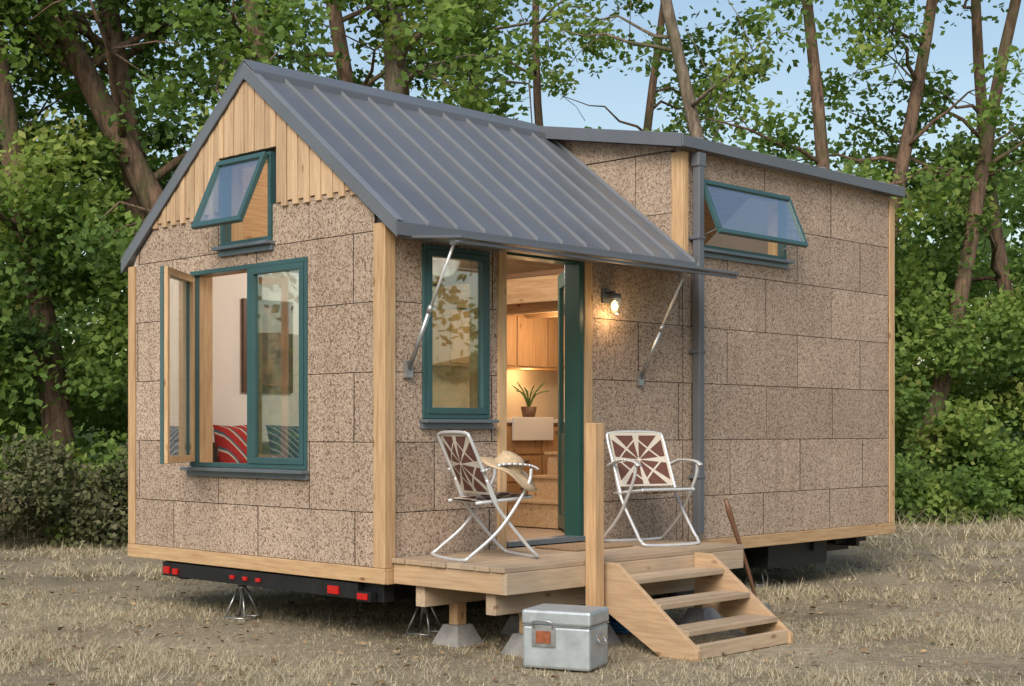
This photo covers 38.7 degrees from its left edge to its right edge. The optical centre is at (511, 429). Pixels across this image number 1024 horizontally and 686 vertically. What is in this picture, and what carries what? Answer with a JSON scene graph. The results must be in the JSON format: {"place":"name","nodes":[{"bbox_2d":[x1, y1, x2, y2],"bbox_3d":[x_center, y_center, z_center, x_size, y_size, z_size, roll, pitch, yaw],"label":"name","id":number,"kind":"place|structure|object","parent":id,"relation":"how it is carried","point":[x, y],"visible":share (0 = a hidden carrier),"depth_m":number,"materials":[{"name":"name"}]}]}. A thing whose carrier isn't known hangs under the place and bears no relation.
{"place":"outdoors","nodes":[
{"label":"outdoors","id":0,"kind":"place"},
{"bbox_2d":[0,472,1023,685],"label":"ground","id":1,"kind":"structure","parent":0,"point":[979,662],"depth_m":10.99,"materials":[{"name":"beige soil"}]},
{"bbox_2d":[0,0,97,537],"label":"maple tree","id":2,"kind":"object","parent":1,"relation":"on","point":[54,416],"visible":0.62,"depth_m":20.70,"materials":[{"name":"brown plant"}]},
{"bbox_2d":[0,433,127,549],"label":"bramble bush","id":3,"kind":"object","parent":1,"relation":"on","point":[91,511],"visible":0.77,"depth_m":18.83,"materials":[{"name":"green plant"}]},
{"bbox_2d":[0,5,128,293],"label":"maple tree","id":4,"kind":"object","parent":1,"relation":"on","point":[104,158],"visible":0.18,"depth_m":22.21,"materials":[{"name":"green plant"}]},
{"bbox_2d":[0,108,132,546],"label":"understory foliage","id":5,"kind":"object","parent":1,"relation":"on","point":[39,184],"visible":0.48,"depth_m":20.23,"materials":[{"name":"green plant"}]},
{"bbox_2d":[0,0,275,238],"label":"maple tree","id":6,"kind":"object","parent":1,"relation":"on","point":[19,13],"visible":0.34,"depth_m":21.95,"materials":[{"name":"green plant"}]},
{"bbox_2d":[41,0,363,274],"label":"maple tree","id":7,"kind":"object","parent":1,"relation":"on","point":[97,230],"visible":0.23,"depth_m":19.48,"materials":[{"name":"green plant"}]},
{"bbox_2d":[14,0,408,215],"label":"maple tree","id":8,"kind":"object","parent":1,"relation":"on","point":[143,179],"visible":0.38,"depth_m":21.57,"materials":[{"name":"green plant"}]},
{"bbox_2d":[224,585,260,619],"bbox_3d":[-2.185,1.358,11.803,0.216,0.332,0.217,0,0,27],"label":"jack stand","id":9,"kind":"object","parent":1,"relation":"on","point":[242,598],"visible":0.84,"depth_m":11.78,"materials":[{"name":"metal"}]},
{"bbox_2d":[163,536,865,601],"bbox_3d":[0.294,1.187,13.883,3.140,0.680,6.925,0,0,44],"label":"trailer chassis","id":10,"kind":"object","parent":9,"relation":"on","point":[778,556],"visible":0.27,"depth_m":11.61,"materials":[{"name":"black metal"}]},
{"bbox_2d":[142,513,888,568],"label":"floor","id":11,"kind":"structure","parent":10,"relation":"on","point":[528,532],"depth_m":12.32,"materials":[{"name":"brown wood"}]},
{"bbox_2d":[213,442,270,461],"bbox_3d":[-2.035,0.482,13.086,0.760,0.750,2.100,0,0,44],"label":"sofa","id":12,"kind":"object","parent":11,"relation":"on","point":[266,451],"depth_m":13.18,"materials":[{"name":"fabric"}]},
{"bbox_2d":[213,425,246,462],"bbox_3d":[-2.432,0.167,12.788,0.160,0.440,0.440,-17,-9,31],"label":"red cushion","id":13,"kind":"object","parent":12,"relation":"on","point":[231,444],"visible":0.63,"depth_m":12.66,"materials":[{"name":"fabric"}]},
{"bbox_2d":[266,425,298,457],"bbox_3d":[-1.974,0.167,13.180,0.520,0.440,0.160,0,-14,-40],"label":"blue cushion","id":14,"kind":"object","parent":12,"relation":"on","point":[283,441],"visible":0.47,"depth_m":13.05,"materials":[{"name":"fabric"}]},
{"bbox_2d":[136,148,381,566],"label":"wall gable","id":15,"kind":"structure","parent":11,"relation":"on","point":[274,150],"depth_m":11.18,"materials":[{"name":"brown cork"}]},
{"bbox_2d":[153,82,355,228],"bbox_3d":[-2.060,-2.207,11.377,2.646,1.031,0.045,0,0,44],"label":"cedar gable siding","id":16,"kind":"object","parent":15,"relation":"attached to","point":[251,120],"visible":0.96,"depth_m":11.30,"materials":[{"name":"beige wood"}]},
{"bbox_2d":[132,260,556,544],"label":"wall back","id":17,"kind":"structure","parent":11,"relation":"on","point":[229,395],"depth_m":13.19,"materials":[{"name":"white paint"}]},
{"bbox_2d":[242,298,292,392],"bbox_3d":[-2.246,-0.768,13.399,0.040,0.850,0.560,0,0,44],"label":"framed picture","id":18,"kind":"object","parent":17,"relation":"attached to","point":[277,346],"visible":0.76,"depth_m":13.43,"materials":[{"name":"fabric"}]},
{"bbox_2d":[123,79,896,286],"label":"roof panels","id":19,"kind":"object","parent":17,"relation":"on","point":[428,211],"visible":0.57,"depth_m":11.80,"materials":[{"name":"grey metal"}]},
{"bbox_2d":[121,59,904,272],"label":"roof seams and fascia","id":20,"kind":"object","parent":17,"relation":"on","point":[254,74],"visible":0.63,"depth_m":12.00,"materials":[{"name":"grey metal"}]},
{"bbox_2d":[243,163,747,284],"bbox_3d":[0.365,-2.107,13.971,3.000,1.221,6.800,0,0,44],"label":"ceiling lining","id":21,"kind":"object","parent":20,"relation":"attached to","point":[255,219],"visible":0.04,"depth_m":14.91,"materials":[{"name":"brown wood"}]},
{"bbox_2d":[433,309,557,512],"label":"kitchen cabinets","id":22,"kind":"object","parent":11,"relation":"on","point":[532,352],"visible":0.16,"depth_m":15.21,"materials":[{"name":"wood"},{"name":"ceramic"}]},
{"bbox_2d":[437,274,559,320],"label":"sleeping loft","id":23,"kind":"structure","parent":22,"relation":"on","point":[532,297],"depth_m":14.46,"materials":[{"name":"brown wood"}]},
{"bbox_2d":[458,268,564,283],"bbox_3d":[1.409,-1.448,15.118,2.600,0.210,3.000,0,0,44],"label":"loft bed","id":24,"kind":"object","parent":23,"relation":"on","point":[527,274],"visible":0.11,"depth_m":14.23,"materials":[{"name":"brown wood"}]},
{"bbox_2d":[512,382,547,416],"bbox_3d":[0.152,-0.309,15.276,0.409,0.390,0.418,0,0,44],"label":"potted plant on counter","id":25,"kind":"object","parent":22,"relation":"on","point":[528,411],"visible":0.91,"depth_m":15.20,"materials":[{"name":"green plant"}]},
{"bbox_2d":[128,151,894,584],"bbox_3d":[0.368,-0.674,13.964,3.354,3.527,7.138,0,0,44],"label":"pine trim","id":26,"kind":"object","parent":11,"relation":"on","point":[384,401],"visible":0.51,"depth_m":11.11,"materials":[{"name":"beige wood"}]},
{"bbox_2d":[507,452,559,528],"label":"storage stairs","id":27,"kind":"structure","parent":11,"relation":"on","point":[539,508],"depth_m":12.97,"materials":[{"name":"brown wood"}]},
{"bbox_2d":[373,200,888,567],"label":"wall front","id":28,"kind":"structure","parent":11,"relation":"on","point":[746,385],"depth_m":14.10,"materials":[{"name":"cork panels"},{"name":"wood trim"}]},
{"bbox_2d":[160,151,808,479],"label":"window frames","id":29,"kind":"structure","parent":28,"relation":"attached to","point":[448,418],"depth_m":11.16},
{"bbox_2d":[170,276,187,455],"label":"window panes","id":30,"kind":"object","parent":29,"relation":"in","point":[178,367],"visible":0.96,"depth_m":11.56,"materials":[{"name":"clear glass"}]},
{"bbox_2d":[164,159,777,463],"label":"window liners","id":31,"kind":"object","parent":29,"relation":"attached to","point":[206,368],"depth_m":11.71,"materials":[{"name":"brown wood"}]},
{"bbox_2d":[396,235,682,557],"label":"cork cladding front","id":32,"kind":"structure","parent":28,"relation":"attached to","point":[425,483],"depth_m":11.96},
{"bbox_2d":[403,239,689,385],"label":"awning struts","id":33,"kind":"object","parent":32,"relation":"attached to","point":[407,369],"visible":0.89,"depth_m":10.37,"materials":[{"name":"silver metal"}]},
{"bbox_2d":[601,288,621,314],"bbox_3d":[0.825,-1.050,11.937,0.160,0.225,0.120,0,0,44],"label":"wall sconce","id":34,"kind":"object","parent":32,"relation":"attached to","point":[608,295],"depth_m":11.93,"materials":[{"name":"metal"}]},
{"bbox_2d":[507,252,584,546],"bbox_3d":[0.345,-0.253,11.826,0.502,2.296,1.582,0,0,22],"label":"entry door","id":35,"kind":"structure","parent":28,"relation":"attached to","point":[571,470],"depth_m":11.79,"materials":[{"name":"green paint"}]},
{"bbox_2d":[562,286,564,432],"bbox_3d":[0.452,-0.593,12.230,0.006,1.240,0.580,0,0,-5],"label":"door glass","id":36,"kind":"object","parent":35,"relation":"attached to","point":[563,359],"visible":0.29,"depth_m":12.38,"materials":[{"name":"clear glass"}]},
{"bbox_2d":[399,235,738,274],"bbox_3d":[0.552,-1.341,11.270,0.630,0.074,3.260,0,0,44],"label":"awning panel","id":37,"kind":"object","parent":28,"relation":"attached to","point":[443,239],"visible":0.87,"depth_m":10.88,"materials":[{"name":"grey metal"}]},
{"bbox_2d":[456,240,736,278],"bbox_3d":[0.754,-1.283,11.076,0.033,0.020,3.260,0,0,44],"label":"awning rail","id":38,"kind":"object","parent":37,"relation":"attached to","point":[584,257],"visible":1,"depth_m":10.88,"materials":[{"name":"grey metal"}]},
{"bbox_2d":[586,148,675,237],"bbox_3d":[0.898,-2.151,13.409,1.468,1.226,0.075,0,0,44],"label":"wall cheek","id":39,"kind":"object","parent":28,"relation":"attached to","point":[674,150],"depth_m":13.14,"materials":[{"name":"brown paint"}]},
{"bbox_2d":[558,140,673,164],"bbox_3d":[0.889,-2.612,13.346,1.478,0.292,0.023,0,0,44],"label":"cork cheek top","id":40,"kind":"object","parent":39,"relation":"attached to","point":[586,153],"visible":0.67,"depth_m":13.36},
{"bbox_2d":[681,150,887,540],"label":"cork cladding front","id":41,"kind":"structure","parent":28,"relation":"attached to","point":[792,420],"depth_m":14.07,"materials":[{"name":"brown"}]},
{"bbox_2d":[689,152,705,533],"bbox_3d":[1.629,-0.763,12.808,0.115,3.340,0.110,0,0,44],"label":"downspout","id":42,"kind":"object","parent":41,"relation":"attached to","point":[698,165],"visible":0.95,"depth_m":12.77,"materials":[{"name":"metal"}]},
{"bbox_2d":[705,198,767,253],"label":"wall far gable","id":43,"kind":"structure","parent":11,"relation":"on","point":[749,215],"depth_m":16.47,"materials":[{"name":"white paint"}]},
{"bbox_2d":[164,0,505,102],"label":"maple tree","id":44,"kind":"object","parent":1,"relation":"on","point":[345,71],"visible":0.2,"depth_m":21.60,"materials":[{"name":"green plant"}]},
{"bbox_2d":[160,0,540,138],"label":"maple tree","id":45,"kind":"object","parent":1,"relation":"on","point":[398,76],"visible":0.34,"depth_m":19.90,"materials":[{"name":"green plant"}]},
{"bbox_2d":[405,606,441,635],"bbox_3d":[-0.653,1.358,10.887,0.216,0.332,0.217,0,0,27],"label":"jack stand","id":46,"kind":"object","parent":1,"relation":"on","point":[424,609],"visible":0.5,"depth_m":10.86,"materials":[{"name":"metal"}]},
{"bbox_2d":[427,0,594,113],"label":"maple tree","id":47,"kind":"object","parent":1,"relation":"on","point":[519,23],"visible":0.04,"depth_m":25.83,"materials":[{"name":"green plant"}]},
{"bbox_2d":[0,114,1023,521],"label":"understory foliage","id":48,"kind":"object","parent":1,"relation":"on","point":[118,424],"visible":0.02,"depth_m":24.91,"materials":[{"name":"green plant"}]},
{"bbox_2d":[0,117,1023,464],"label":"distant woodland","id":49,"kind":"object","parent":1,"relation":"on","point":[718,139],"visible":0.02,"depth_m":43.12,"materials":[{"name":"green plant"}]},
{"bbox_2d":[0,530,1023,685],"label":"fallen leaves","id":50,"kind":"object","parent":1,"relation":"on","point":[408,665],"visible":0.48,"depth_m":10.93,"materials":[{"name":"brown plant"}]},
{"bbox_2d":[375,0,653,125],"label":"maple tree","id":51,"kind":"object","parent":1,"relation":"on","point":[538,87],"visible":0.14,"depth_m":27.27,"materials":[{"name":"green plant"}]},
{"bbox_2d":[521,603,608,671],"bbox_3d":[0.337,1.329,9.343,0.536,0.373,0.390,0,0,24],"label":"metal cooler","id":52,"kind":"object","parent":1,"relation":"on","point":[566,637],"visible":1,"depth_m":9.21,"materials":[{"name":"metal"}]},
{"bbox_2d":[392,423,743,656],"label":"wooden deck","id":53,"kind":"structure","parent":1,"relation":"on","point":[500,581],"depth_m":10.07,"materials":[{"name":"brown wood"}]},
{"bbox_2d":[430,430,538,561],"bbox_3d":[-0.189,0.455,10.295,0.627,0.904,0.624,0,0,-26],"label":"folding lawn chair","id":54,"kind":"object","parent":53,"relation":"on","point":[465,463],"visible":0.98,"depth_m":10.17,"materials":[{"name":"metal"}]},
{"bbox_2d":[479,450,537,490],"bbox_3d":[-0.021,0.246,10.177,0.546,0.175,0.494,22,8,-44],"label":"straw hat","id":55,"kind":"object","parent":54,"relation":"on","point":[519,474],"visible":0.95,"depth_m":10.09,"materials":[{"name":"beige wicker"}]},
{"bbox_2d":[535,542,632,550],"bbox_3d":[0.554,0.893,11.192,0.440,0.015,0.650,0,0,44],"label":"door mat","id":56,"kind":"object","parent":53,"relation":"on","point":[580,546],"depth_m":11.08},
{"bbox_2d":[604,430,702,546],"bbox_3d":[1.107,0.455,11.577,0.624,0.904,0.627,0,0,-28],"label":"folding lawn chair","id":57,"kind":"object","parent":53,"relation":"on","point":[639,458],"visible":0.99,"depth_m":11.68,"materials":[{"name":"metal"}]},
{"bbox_2d":[608,614,631,633],"bbox_3d":[0.912,1.449,10.987,0.413,0.122,0.421,0,0,44],"label":"garden hose","id":58,"kind":"object","parent":1,"relation":"on","point":[616,625],"visible":0.13,"depth_m":10.83,"materials":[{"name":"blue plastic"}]},
{"bbox_2d":[562,0,775,149],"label":"maple tree","id":59,"kind":"object","parent":1,"relation":"on","point":[652,94],"visible":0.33,"depth_m":26.22,"materials":[{"name":"green plant"}]},
{"bbox_2d":[517,0,837,137],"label":"maple tree","id":60,"kind":"object","parent":1,"relation":"on","point":[676,49],"visible":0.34,"depth_m":23.22,"materials":[{"name":"leaves"},{"name":"brown bark"}]},
{"bbox_2d":[604,552,792,661],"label":"wooden steps","id":61,"kind":"structure","parent":1,"relation":"on","point":[637,610],"depth_m":10.10,"materials":[{"name":"beige wood"}]},
{"bbox_2d":[724,499,769,609],"bbox_3d":[1.910,1.038,11.832,0.535,0.978,0.076,0,0,-41],"label":"splitting maul","id":62,"kind":"object","parent":1,"relation":"on","point":[729,512],"visible":0.67,"depth_m":11.76,"materials":[{"name":"brown wood"}]},
{"bbox_2d":[744,568,770,585],"bbox_3d":[2.415,1.358,14.347,0.216,0.332,0.217,0,0,27],"label":"jack stand","id":63,"kind":"object","parent":1,"relation":"on","point":[759,583],"visible":0.39,"depth_m":14.32,"materials":[{"name":"metal"}]},
{"bbox_2d":[681,0,983,235],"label":"maple tree","id":64,"kind":"object","parent":1,"relation":"on","point":[820,159],"visible":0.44,"depth_m":23.77,"materials":[{"name":"green plant"}]},
{"bbox_2d":[766,0,1023,269],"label":"maple tree","id":65,"kind":"object","parent":1,"relation":"on","point":[909,138],"visible":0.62,"depth_m":24.17,"materials":[{"name":"green plant"}]},
{"bbox_2d":[796,0,1023,434],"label":"maple tree","id":66,"kind":"object","parent":1,"relation":"on","point":[990,227],"visible":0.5,"depth_m":25.70,"materials":[{"name":"green plant"}]},
{"bbox_2d":[829,0,1023,520],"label":"maple tree","id":67,"kind":"object","parent":1,"relation":"on","point":[967,258],"visible":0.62,"depth_m":24.95,"materials":[{"name":"green plant"}]},
{"bbox_2d":[891,190,1023,524],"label":"understory foliage","id":68,"kind":"object","parent":1,"relation":"on","point":[962,352],"visible":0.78,"depth_m":24.31,"materials":[{"name":"green plant"}]},
{"bbox_2d":[895,443,1023,525],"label":"shrubs","id":69,"kind":"object","parent":1,"relation":"on","point":[927,490],"visible":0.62,"depth_m":23.55,"materials":[{"name":"green plant"}]},
{"bbox_2d":[0,500,1023,600],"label":"dry grass","id":70,"kind":"structure","parent":0,"point":[808,566],"depth_m":16.04,"materials":[{"name":"beige plant"}]},
{"bbox_2d":[0,500,1023,545],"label":"tall dry grass","id":71,"kind":"structure","parent":0,"point":[946,524],"depth_m":20.95,"materials":[{"name":"plant"}]},
{"bbox_2d":[1,364,1022,470],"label":"hill","id":72,"kind":"structure","parent":0,"point":[92,442],"depth_m":56.07,"materials":[{"name":"green plant"}]},
{"bbox_2d":[0,0,1023,354],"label":"understory foliage","id":73,"kind":"object","parent":72,"relation":"on","point":[506,106],"visible":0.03,"depth_m":28.58,"materials":[{"name":"green plant"}]},
{"bbox_2d":[1,0,1023,364],"label":"sky","id":74,"kind":"structure","parent":0,"point":[625,97],"materials":[{"name":"blue"}]}
]}

